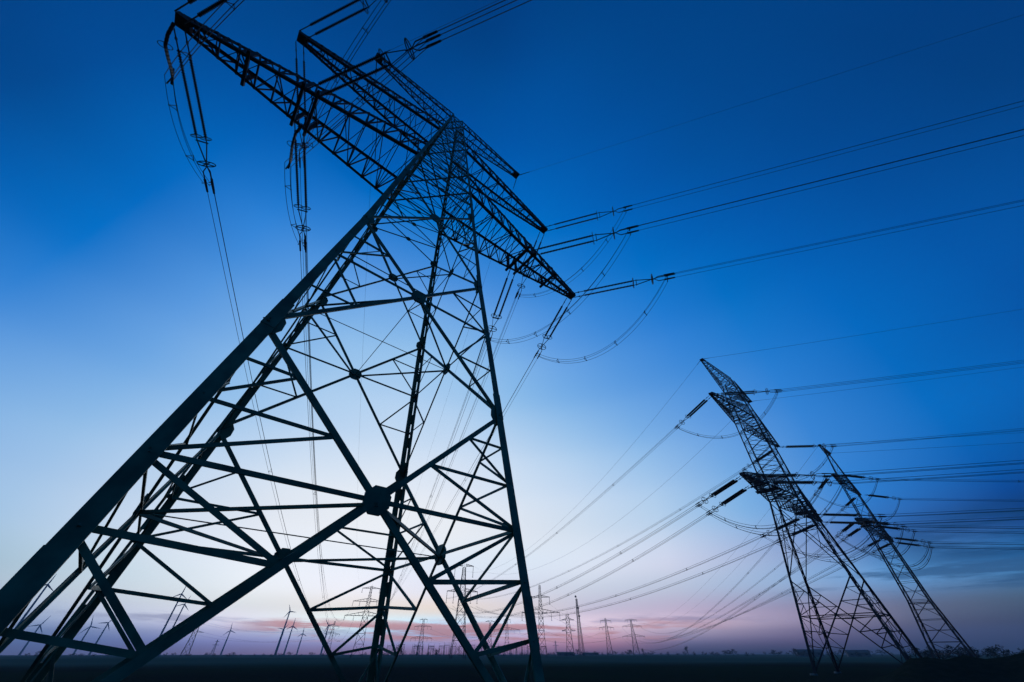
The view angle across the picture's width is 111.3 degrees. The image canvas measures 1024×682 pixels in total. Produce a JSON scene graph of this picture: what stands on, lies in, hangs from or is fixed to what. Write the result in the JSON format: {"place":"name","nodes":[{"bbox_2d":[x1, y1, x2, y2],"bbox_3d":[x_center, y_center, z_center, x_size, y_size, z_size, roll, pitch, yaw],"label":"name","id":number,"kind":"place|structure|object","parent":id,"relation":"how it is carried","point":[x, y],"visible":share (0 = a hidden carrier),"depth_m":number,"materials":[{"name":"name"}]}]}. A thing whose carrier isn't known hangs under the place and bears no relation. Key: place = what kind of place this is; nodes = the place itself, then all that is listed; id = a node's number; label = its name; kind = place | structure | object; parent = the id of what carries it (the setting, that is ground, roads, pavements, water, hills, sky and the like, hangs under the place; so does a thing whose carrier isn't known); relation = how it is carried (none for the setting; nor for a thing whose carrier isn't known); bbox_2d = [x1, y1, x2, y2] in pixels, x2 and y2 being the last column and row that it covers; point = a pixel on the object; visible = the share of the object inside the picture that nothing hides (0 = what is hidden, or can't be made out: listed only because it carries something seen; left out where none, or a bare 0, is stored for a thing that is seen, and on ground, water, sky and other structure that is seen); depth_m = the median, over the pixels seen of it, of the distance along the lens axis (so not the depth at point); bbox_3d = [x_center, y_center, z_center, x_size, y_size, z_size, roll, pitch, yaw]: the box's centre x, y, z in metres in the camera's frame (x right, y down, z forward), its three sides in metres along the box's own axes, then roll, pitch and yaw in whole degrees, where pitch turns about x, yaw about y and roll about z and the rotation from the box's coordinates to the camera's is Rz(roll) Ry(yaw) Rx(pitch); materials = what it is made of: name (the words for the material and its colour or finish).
{"place":"outdoors","nodes":[
{"label":"outdoors","id":0,"kind":"place"},
{"bbox_2d":[0,653,1023,681],"bbox_3d":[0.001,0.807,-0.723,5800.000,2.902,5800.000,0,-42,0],"label":"ground","id":1,"kind":"structure","parent":0,"point":[556,668],"depth_m":59.96,"materials":[{"name":"soil"}]},
{"bbox_2d":[15,575,55,627],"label":"wind turbine","id":2,"kind":"object","parent":1,"relation":"on","point":[30,608],"visible":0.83,"depth_m":448.91,"materials":[{"name":"paint"}]},
{"bbox_2d":[159,587,186,635],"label":"wind turbine","id":3,"kind":"object","parent":1,"relation":"on","point":[162,631],"visible":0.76,"depth_m":516.16,"materials":[{"name":"paint"}]},
{"bbox_2d":[274,604,293,654],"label":"wind turbine","id":4,"kind":"object","parent":1,"relation":"on","point":[283,631],"visible":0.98,"depth_m":735.62,"materials":[{"name":"paint"}]},
{"bbox_2d":[0,11,575,681],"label":"lattice pylon","id":5,"kind":"object","parent":1,"relation":"on","point":[22,587],"visible":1,"depth_m":11.49,"materials":[{"name":"metal"}]},
{"bbox_2d":[173,27,215,193],"bbox_3d":[-19.183,-13.467,21.319,1.113,0.944,8.850,12,-52,-14],"label":"insulator set","id":6,"kind":"object","parent":5,"relation":"attached to","point":[205,137],"visible":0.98,"depth_m":21.12,"materials":[{"name":"ceramic"}]},
{"bbox_2d":[157,22,175,84],"bbox_3d":[-19.000,-15.730,19.333,0.636,1.274,3.594,29,-49,-28],"label":"jumper support","id":7,"kind":"object","parent":6,"relation":"attached to","point":[166,41],"visible":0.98,"depth_m":18.85,"materials":[{"name":"metal"}]},
{"bbox_2d":[207,192,340,632],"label":"conductor bundle","id":8,"kind":"object","parent":6,"relation":"attached to","point":[248,361],"visible":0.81,"depth_m":31.17,"materials":[{"name":"metal"}]},
{"bbox_2d":[174,0,228,23],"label":"insulator set","id":9,"kind":"object","parent":5,"relation":"attached to","point":[218,3],"visible":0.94,"depth_m":18.04,"materials":[{"name":"ceramic"}]},
{"bbox_2d":[164,0,243,184],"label":"jumper loop","id":10,"kind":"object","parent":9,"relation":"hanging from","point":[189,57],"visible":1,"depth_m":18.91,"materials":[{"name":"metal"}]},
{"bbox_2d":[295,41,308,167],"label":"insulator set","id":11,"kind":"object","parent":5,"relation":"attached to","point":[304,74],"visible":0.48,"depth_m":27.49,"materials":[{"name":"ceramic"}]},
{"bbox_2d":[300,173,348,620],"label":"conductor bundle","id":12,"kind":"object","parent":11,"relation":"attached to","point":[310,364],"visible":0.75,"depth_m":43.86,"materials":[{"name":"metal"}]},
{"bbox_2d":[294,122,310,252],"bbox_3d":[-14.781,-10.354,24.571,1.113,0.944,8.850,12,-54,-13],"label":"insulator set","id":13,"kind":"object","parent":5,"relation":"attached to","point":[305,192],"visible":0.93,"depth_m":24.49,"materials":[{"name":"ceramic"}]},
{"bbox_2d":[285,124,302,168],"bbox_3d":[-14.293,-12.401,22.721,0.636,1.224,3.471,29,-49,-28],"label":"jumper support","id":14,"kind":"object","parent":13,"relation":"attached to","point":[299,128],"visible":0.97,"depth_m":22.09,"materials":[{"name":"metal"}]},
{"bbox_2d":[300,251,334,638],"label":"conductor bundle","id":15,"kind":"object","parent":13,"relation":"attached to","point":[307,403],"visible":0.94,"depth_m":36.84,"materials":[{"name":"metal"}]},
{"bbox_2d":[299,0,387,39],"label":"insulator set","id":16,"kind":"object","parent":5,"relation":"attached to","point":[348,17],"visible":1,"depth_m":24.55,"materials":[{"name":"ceramic"}]},
{"bbox_2d":[298,0,390,162],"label":"jumper loop","id":17,"kind":"object","parent":16,"relation":"hanging from","point":[347,60],"visible":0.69,"depth_m":23.01,"materials":[{"name":"metal"}]},
{"bbox_2d":[305,30,440,100],"bbox_3d":[-8.034,-15.467,19.761,8.850,0.944,1.113,-10,-43,16],"label":"insulator set","id":18,"kind":"object","parent":5,"relation":"attached to","point":[345,71],"visible":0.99,"depth_m":19.63,"materials":[{"name":"ceramic"}]},
{"bbox_2d":[284,39,427,245],"bbox_3d":[-11.324,-12.476,21.864,3.504,2.102,16.232,33,-51,-31],"label":"jumper loop","id":19,"kind":"object","parent":18,"relation":"hanging from","point":[343,121],"visible":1,"depth_m":20.46,"materials":[{"name":"metal"}]},
{"bbox_2d":[438,0,531,40],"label":"conductor bundle","id":20,"kind":"object","parent":18,"relation":"attached to","point":[479,17],"visible":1,"depth_m":17.95,"materials":[{"name":"metal"}]},
{"bbox_2d":[485,268,516,342],"bbox_3d":[-1.208,-3.078,33.171,1.113,0.944,8.850,12,-50,-13],"label":"insulator set","id":21,"kind":"object","parent":5,"relation":"attached to","point":[499,302],"visible":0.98,"depth_m":32.73,"materials":[{"name":"ceramic"}]},
{"bbox_2d":[382,344,486,618],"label":"conductor bundle","id":22,"kind":"object","parent":21,"relation":"attached to","point":[448,447],"visible":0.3,"depth_m":47.13,"materials":[{"name":"metal"}]},
{"bbox_2d":[515,232,544,299],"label":"insulator set","id":23,"kind":"object","parent":5,"relation":"attached to","point":[529,270],"visible":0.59,"depth_m":40.57,"materials":[{"name":"ceramic"}]},
{"bbox_2d":[534,298,571,358],"bbox_3d":[4.017,-1.069,36.019,1.113,0.944,8.850,12,-45,-13],"label":"insulator set","id":24,"kind":"object","parent":5,"relation":"attached to","point":[550,335],"visible":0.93,"depth_m":36.01,"materials":[{"name":"ceramic"}]},
{"bbox_2d":[396,358,535,591],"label":"conductor bundle","id":25,"kind":"object","parent":24,"relation":"attached to","point":[484,444],"visible":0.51,"depth_m":52.02,"materials":[{"name":"metal"}]},
{"bbox_2d":[537,277,665,362],"bbox_3d":[8.134,-0.540,33.093,0.443,4.384,14.986,33,-52,-32],"label":"jumper loop","id":26,"kind":"object","parent":24,"relation":"hanging from","point":[611,343],"visible":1,"depth_m":31.20,"materials":[{"name":"metal"}]},
{"bbox_2d":[527,225,638,256],"bbox_3d":[5.536,-8.002,28.119,8.850,0.944,1.113,-10,-43,16],"label":"insulator set","id":27,"kind":"object","parent":5,"relation":"attached to","point":[589,236],"visible":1,"depth_m":28.00,"materials":[{"name":"ceramic"}]},
{"bbox_2d":[490,233,629,343],"bbox_3d":[3.350,-2.996,29.925,0.443,4.561,16.305,33,-51,-31],"label":"jumper loop","id":28,"kind":"object","parent":27,"relation":"hanging from","point":[568,309],"visible":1,"depth_m":27.81,"materials":[{"name":"metal"}]},
{"bbox_2d":[639,129,1023,229],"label":"conductor bundle","id":29,"kind":"object","parent":27,"relation":"attached to","point":[840,175],"visible":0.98,"depth_m":23.41,"materials":[{"name":"metal"}]},
{"bbox_2d":[546,205,632,230],"bbox_3d":[7.744,-12.604,35.911,8.850,0.944,1.113,-10,-43,16],"label":"insulator set","id":30,"kind":"object","parent":5,"relation":"attached to","point":[625,207],"visible":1,"depth_m":35.84,"materials":[{"name":"ceramic"}]},
{"bbox_2d":[521,210,625,296],"bbox_3d":[6.004,-7.963,37.321,0.443,4.546,14.914,33,-52,-32],"label":"jumper loop","id":31,"kind":"object","parent":30,"relation":"hanging from","point":[581,267],"visible":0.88,"depth_m":35.33,"materials":[{"name":"metal"}]},
{"bbox_2d":[633,101,1023,208],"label":"conductor bundle","id":32,"kind":"object","parent":30,"relation":"attached to","point":[837,150],"visible":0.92,"depth_m":30.02,"materials":[{"name":"metal"}]},
{"bbox_2d":[573,272,674,297],"bbox_3d":[9.910,-4.990,31.489,8.850,0.944,1.113,-10,-43,16],"label":"insulator set","id":33,"kind":"object","parent":5,"relation":"attached to","point":[665,275],"visible":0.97,"depth_m":31.29,"materials":[{"name":"ceramic"}]},
{"bbox_2d":[676,199,1023,276],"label":"conductor bundle","id":34,"kind":"object","parent":33,"relation":"attached to","point":[855,236],"visible":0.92,"depth_m":26.74,"materials":[{"name":"metal"}]},
{"bbox_2d":[520,16,1017,174],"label":"earth wire","id":35,"kind":"object","parent":5,"relation":"attached to","point":[770,95],"visible":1,"depth_m":33.90,"materials":[{"name":"metal"}]},
{"bbox_2d":[344,586,379,657],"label":"lattice pylon","id":36,"kind":"object","parent":1,"relation":"on","point":[370,592],"visible":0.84,"depth_m":291.30,"materials":[{"name":"metal"}]},
{"bbox_2d":[394,299,517,594],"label":"conductor bundle","id":37,"kind":"object","parent":36,"relation":"attached to","point":[471,409],"visible":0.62,"depth_m":56.45,"materials":[{"name":"metal"}]},
{"bbox_2d":[410,619,431,654],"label":"lattice pylon","id":38,"kind":"object","parent":1,"relation":"on","point":[421,626],"visible":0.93,"depth_m":558.06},
{"bbox_2d":[446,564,477,658],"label":"lattice pylon","id":39,"kind":"object","parent":1,"relation":"on","point":[457,612],"visible":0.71,"depth_m":232.53,"materials":[{"name":"metal"}]},
{"bbox_2d":[533,584,560,655],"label":"lattice pylon","id":40,"kind":"object","parent":1,"relation":"on","point":[540,597],"visible":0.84,"depth_m":288.77,"materials":[{"name":"metal"}]},
{"bbox_2d":[562,614,574,655],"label":"lattice pylon","id":41,"kind":"object","parent":1,"relation":"on","point":[568,632],"visible":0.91,"depth_m":358.81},
{"bbox_2d":[575,595,584,656],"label":"antenna mast","id":42,"kind":"object","parent":1,"relation":"on","point":[579,623],"visible":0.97,"depth_m":338.75,"materials":[{"name":"metal"}]},
{"bbox_2d":[622,619,644,655],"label":"lattice pylon","id":43,"kind":"object","parent":1,"relation":"on","point":[634,636],"visible":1,"depth_m":556.14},
{"bbox_2d":[795,649,824,656],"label":"farm building","id":44,"kind":"structure","parent":1,"relation":"on","point":[817,652],"depth_m":385.15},
{"bbox_2d":[699,358,922,675],"bbox_3d":[46.304,25.842,59.753,36.100,46.310,11.571,31,-50,-30],"label":"lattice pylon","id":45,"kind":"object","parent":1,"relation":"on","point":[759,483],"visible":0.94,"depth_m":54.57,"materials":[{"name":"metal"}]},
{"bbox_2d":[675,396,711,429],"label":"insulator set","id":46,"kind":"object","parent":45,"relation":"attached to","point":[699,405],"visible":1,"depth_m":63.38,"materials":[{"name":"ceramic"}]},
{"bbox_2d":[447,429,672,598],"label":"conductor bundle","id":47,"kind":"object","parent":46,"relation":"attached to","point":[590,503],"visible":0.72,"depth_m":87.36,"materials":[{"name":"metal"}]},
{"bbox_2d":[695,476,742,506],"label":"insulator set","id":48,"kind":"object","parent":45,"relation":"attached to","point":[724,487],"visible":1,"depth_m":52.71,"materials":[{"name":"ceramic"}]},
{"bbox_2d":[447,505,696,612],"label":"conductor bundle","id":49,"kind":"object","parent":48,"relation":"attached to","point":[603,561],"visible":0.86,"depth_m":73.70,"materials":[{"name":"metal"}]},
{"bbox_2d":[701,476,826,528],"bbox_3d":[36.044,23.939,49.854,17.053,4.933,0.461,-33,-51,31],"label":"jumper loop","id":50,"kind":"object","parent":48,"relation":"hanging from","point":[783,521],"visible":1,"depth_m":47.41,"materials":[{"name":"metal"}]},
{"bbox_2d":[706,486,751,515],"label":"insulator set","id":51,"kind":"object","parent":45,"relation":"attached to","point":[733,496],"visible":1,"depth_m":55.42,"materials":[{"name":"ceramic"}]},
{"bbox_2d":[452,513,706,617],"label":"conductor bundle","id":52,"kind":"object","parent":51,"relation":"attached to","point":[616,568],"visible":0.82,"depth_m":76.07,"materials":[{"name":"metal"}]},
{"bbox_2d":[712,484,842,535],"bbox_3d":[39.641,26.092,52.177,18.426,5.049,0.461,-33,-51,32],"label":"jumper loop","id":53,"kind":"object","parent":51,"relation":"hanging from","point":[798,527],"visible":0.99,"depth_m":49.65,"materials":[{"name":"metal"}]},
{"bbox_2d":[713,388,782,395],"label":"insulator set","id":54,"kind":"object","parent":45,"relation":"attached to","point":[738,393],"visible":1,"depth_m":59.17,"materials":[{"name":"ceramic"}]},
{"bbox_2d":[679,393,776,438],"bbox_3d":[37.719,14.107,60.677,17.083,4.967,0.461,-33,-51,31],"label":"jumper loop","id":55,"kind":"object","parent":54,"relation":"hanging from","point":[721,437],"visible":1,"depth_m":58.46,"materials":[{"name":"metal"}]},
{"bbox_2d":[783,360,1023,391],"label":"conductor bundle","id":56,"kind":"object","parent":54,"relation":"attached to","point":[906,374],"visible":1,"depth_m":53.87,"materials":[{"name":"metal"}]},
{"bbox_2d":[742,448,777,470],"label":"insulator set","id":57,"kind":"object","parent":45,"relation":"attached to","point":[762,457],"visible":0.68,"depth_m":78.85,"materials":[{"name":"ceramic"}]},
{"bbox_2d":[480,469,742,598],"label":"conductor bundle","id":58,"kind":"object","parent":57,"relation":"attached to","point":[629,538],"visible":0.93,"depth_m":111.60,"materials":[{"name":"metal"}]},
{"bbox_2d":[760,516,803,537],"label":"insulator set","id":59,"kind":"object","parent":45,"relation":"attached to","point":[798,519],"visible":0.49,"depth_m":67.86,"materials":[{"name":"ceramic"}]},
{"bbox_2d":[471,537,759,615],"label":"conductor bundle","id":60,"kind":"object","parent":59,"relation":"attached to","point":[642,585],"visible":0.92,"depth_m":93.44,"materials":[{"name":"metal"}]},
{"bbox_2d":[765,517,881,556],"bbox_3d":[57.430,36.623,64.021,18.618,4.976,0.461,-32,-51,31],"label":"jumper loop","id":61,"kind":"object","parent":59,"relation":"hanging from","point":[844,551],"visible":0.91,"depth_m":61.15,"materials":[{"name":"metal"}]},
{"bbox_2d":[745,471,832,478],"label":"insulator set","id":62,"kind":"object","parent":45,"relation":"attached to","point":[781,475],"visible":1,"depth_m":48.14,"materials":[{"name":"ceramic"}]},
{"bbox_2d":[831,460,1023,476],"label":"conductor bundle","id":63,"kind":"object","parent":62,"relation":"attached to","point":[927,469],"visible":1,"depth_m":44.53,"materials":[{"name":"metal"}]},
{"bbox_2d":[776,524,814,542],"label":"insulator set","id":64,"kind":"object","parent":45,"relation":"attached to","point":[795,533],"visible":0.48,"depth_m":70.76,"materials":[{"name":"ceramic"}]},
{"bbox_2d":[477,541,776,617],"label":"conductor bundle","id":65,"kind":"object","parent":64,"relation":"attached to","point":[656,589],"visible":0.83,"depth_m":96.83,"materials":[{"name":"metal"}]},
{"bbox_2d":[779,443,836,447],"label":"insulator set","id":66,"kind":"object","parent":45,"relation":"attached to","point":[801,446],"visible":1,"depth_m":74.46,"materials":[{"name":"ceramic"}]},
{"bbox_2d":[836,428,1023,446],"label":"conductor bundle","id":67,"kind":"object","parent":66,"relation":"attached to","point":[929,436],"visible":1,"depth_m":69.50,"materials":[{"name":"metal"}]},
{"bbox_2d":[768,478,848,485],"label":"insulator set","id":68,"kind":"object","parent":45,"relation":"attached to","point":[797,482],"visible":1,"depth_m":50.20,"materials":[{"name":"ceramic"}]},
{"bbox_2d":[848,469,1023,483],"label":"conductor bundle","id":69,"kind":"object","parent":68,"relation":"attached to","point":[936,477],"visible":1,"depth_m":46.54,"materials":[{"name":"metal"}]},
{"bbox_2d":[819,512,886,518],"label":"insulator set","id":70,"kind":"object","parent":45,"relation":"attached to","point":[830,514],"visible":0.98,"depth_m":61.85,"materials":[{"name":"ceramic"}]},
{"bbox_2d":[885,508,1020,516],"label":"conductor bundle","id":71,"kind":"object","parent":70,"relation":"attached to","point":[955,513],"visible":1,"depth_m":58.41,"materials":[{"name":"metal"}]},
{"bbox_2d":[822,520,889,526],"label":"insulator set","id":72,"kind":"object","parent":45,"relation":"attached to","point":[846,522],"visible":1,"depth_m":65.86,"materials":[{"name":"ceramic"}]},
{"bbox_2d":[786,525,884,562],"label":"jumper loop","id":73,"kind":"object","parent":72,"relation":"hanging from","point":[855,556],"visible":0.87,"depth_m":64.79,"materials":[{"name":"metal"}]},
{"bbox_2d":[888,517,1023,524],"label":"conductor bundle","id":74,"kind":"object","parent":72,"relation":"attached to","point":[958,521],"visible":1,"depth_m":62.18,"materials":[{"name":"metal"}]},
{"bbox_2d":[704,309,1020,358],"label":"earth wire","id":75,"kind":"object","parent":45,"relation":"attached to","point":[862,334],"visible":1,"depth_m":62.89,"materials":[{"name":"metal"}]},
{"bbox_2d":[845,650,871,656],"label":"farm building","id":76,"kind":"structure","parent":1,"relation":"on","point":[863,653],"depth_m":373.93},
{"bbox_2d":[818,444,978,658],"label":"lattice pylon","id":77,"kind":"object","parent":1,"relation":"on","point":[885,536],"visible":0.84,"depth_m":81.09,"materials":[{"name":"metal"}]},
{"bbox_2d":[813,477,829,495],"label":"insulator set","id":78,"kind":"object","parent":77,"relation":"attached to","point":[821,486],"visible":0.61,"depth_m":93.31,"materials":[{"name":"ceramic"}]},
{"bbox_2d":[626,497,812,642],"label":"conductor bundle","id":79,"kind":"object","parent":78,"relation":"attached to","point":[748,572],"visible":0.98,"depth_m":153.07,"materials":[{"name":"metal"}]},
{"bbox_2d":[835,521,856,537],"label":"insulator set","id":80,"kind":"object","parent":77,"relation":"attached to","point":[847,527],"visible":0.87,"depth_m":82.89,"materials":[{"name":"ceramic"}]},
{"bbox_2d":[627,536,834,650],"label":"conductor bundle","id":81,"kind":"object","parent":80,"relation":"attached to","point":[753,599],"visible":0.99,"depth_m":124.48,"materials":[{"name":"metal"}]},
{"bbox_2d":[840,496,857,510],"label":"insulator set","id":82,"kind":"object","parent":77,"relation":"attached to","point":[849,502],"visible":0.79,"depth_m":104.50,"materials":[{"name":"ceramic"}]},
{"bbox_2d":[642,511,841,633],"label":"conductor bundle","id":83,"kind":"object","parent":82,"relation":"attached to","point":[782,562],"visible":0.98,"depth_m":148.91,"materials":[{"name":"metal"}]},
{"bbox_2d":[841,527,862,541],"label":"insulator set","id":84,"kind":"object","parent":77,"relation":"attached to","point":[854,532],"visible":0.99,"depth_m":86.62,"materials":[{"name":"ceramic"}]},
{"bbox_2d":[629,541,842,643],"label":"conductor bundle","id":85,"kind":"object","parent":84,"relation":"attached to","point":[757,595],"visible":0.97,"depth_m":135.45,"materials":[{"name":"metal"}]},
{"bbox_2d":[841,474,880,479],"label":"insulator set","id":86,"kind":"object","parent":77,"relation":"attached to","point":[854,476],"visible":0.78,"depth_m":88.47,"materials":[{"name":"ceramic"}]},
{"bbox_2d":[879,478,1023,481],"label":"conductor bundle","id":87,"kind":"object","parent":86,"relation":"attached to","point":[955,479],"visible":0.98,"depth_m":88.23,"materials":[{"name":"metal"}]},
{"bbox_2d":[862,539,881,550],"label":"insulator set","id":88,"kind":"object","parent":77,"relation":"attached to","point":[870,544],"visible":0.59,"depth_m":96.34,"materials":[{"name":"ceramic"}]},
{"bbox_2d":[644,549,860,640],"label":"conductor bundle","id":89,"kind":"object","parent":88,"relation":"attached to","point":[781,593],"visible":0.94,"depth_m":150.05,"materials":[{"name":"metal"}]},
{"bbox_2d":[871,543,889,552],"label":"insulator set","id":90,"kind":"object","parent":77,"relation":"attached to","point":[885,545],"visible":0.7,"depth_m":98.59,"materials":[{"name":"ceramic"}]},
{"bbox_2d":[666,553,872,638],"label":"conductor bundle","id":91,"kind":"object","parent":90,"relation":"attached to","point":[787,592],"visible":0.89,"depth_m":139.55,"materials":[{"name":"metal"}]},
{"bbox_2d":[865,494,902,499],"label":"insulator set","id":92,"kind":"object","parent":77,"relation":"attached to","point":[881,496],"visible":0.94,"depth_m":99.72,"materials":[{"name":"ceramic"}]},
{"bbox_2d":[907,498,1023,501],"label":"conductor bundle","id":93,"kind":"object","parent":92,"relation":"attached to","point":[953,500],"visible":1,"depth_m":99.51,"materials":[{"name":"metal"}]},
{"bbox_2d":[862,520,906,527],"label":"insulator set","id":94,"kind":"object","parent":77,"relation":"attached to","point":[868,521],"visible":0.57,"depth_m":79.07,"materials":[{"name":"ceramic"}]},
{"bbox_2d":[907,525,1016,528],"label":"conductor bundle","id":95,"kind":"object","parent":94,"relation":"attached to","point":[968,527],"visible":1,"depth_m":78.84,"materials":[{"name":"metal"}]},
{"bbox_2d":[876,525,917,532],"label":"insulator set","id":96,"kind":"object","parent":77,"relation":"attached to","point":[889,527],"visible":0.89,"depth_m":82.18,"materials":[{"name":"ceramic"}]},
{"bbox_2d":[918,530,1023,533],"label":"conductor bundle","id":97,"kind":"object","parent":96,"relation":"attached to","point":[975,532],"visible":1,"depth_m":82.01,"materials":[{"name":"metal"}]},
{"bbox_2d":[908,647,934,657],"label":"bush","id":98,"kind":"object","parent":1,"relation":"on","point":[924,653],"visible":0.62,"depth_m":111.77,"materials":[{"name":"black plant"}]},
{"bbox_2d":[942,645,965,658],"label":"bush","id":99,"kind":"object","parent":1,"relation":"on","point":[958,650],"visible":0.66,"depth_m":115.09,"materials":[{"name":"black plant"}]},
{"bbox_2d":[985,644,1014,657],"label":"bush","id":100,"kind":"object","parent":1,"relation":"on","point":[1003,651],"visible":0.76,"depth_m":113.03,"materials":[{"name":"black plant"}]},
{"bbox_2d":[0,0,1023,654],"label":"sky","id":101,"kind":"structure","parent":0,"point":[115,304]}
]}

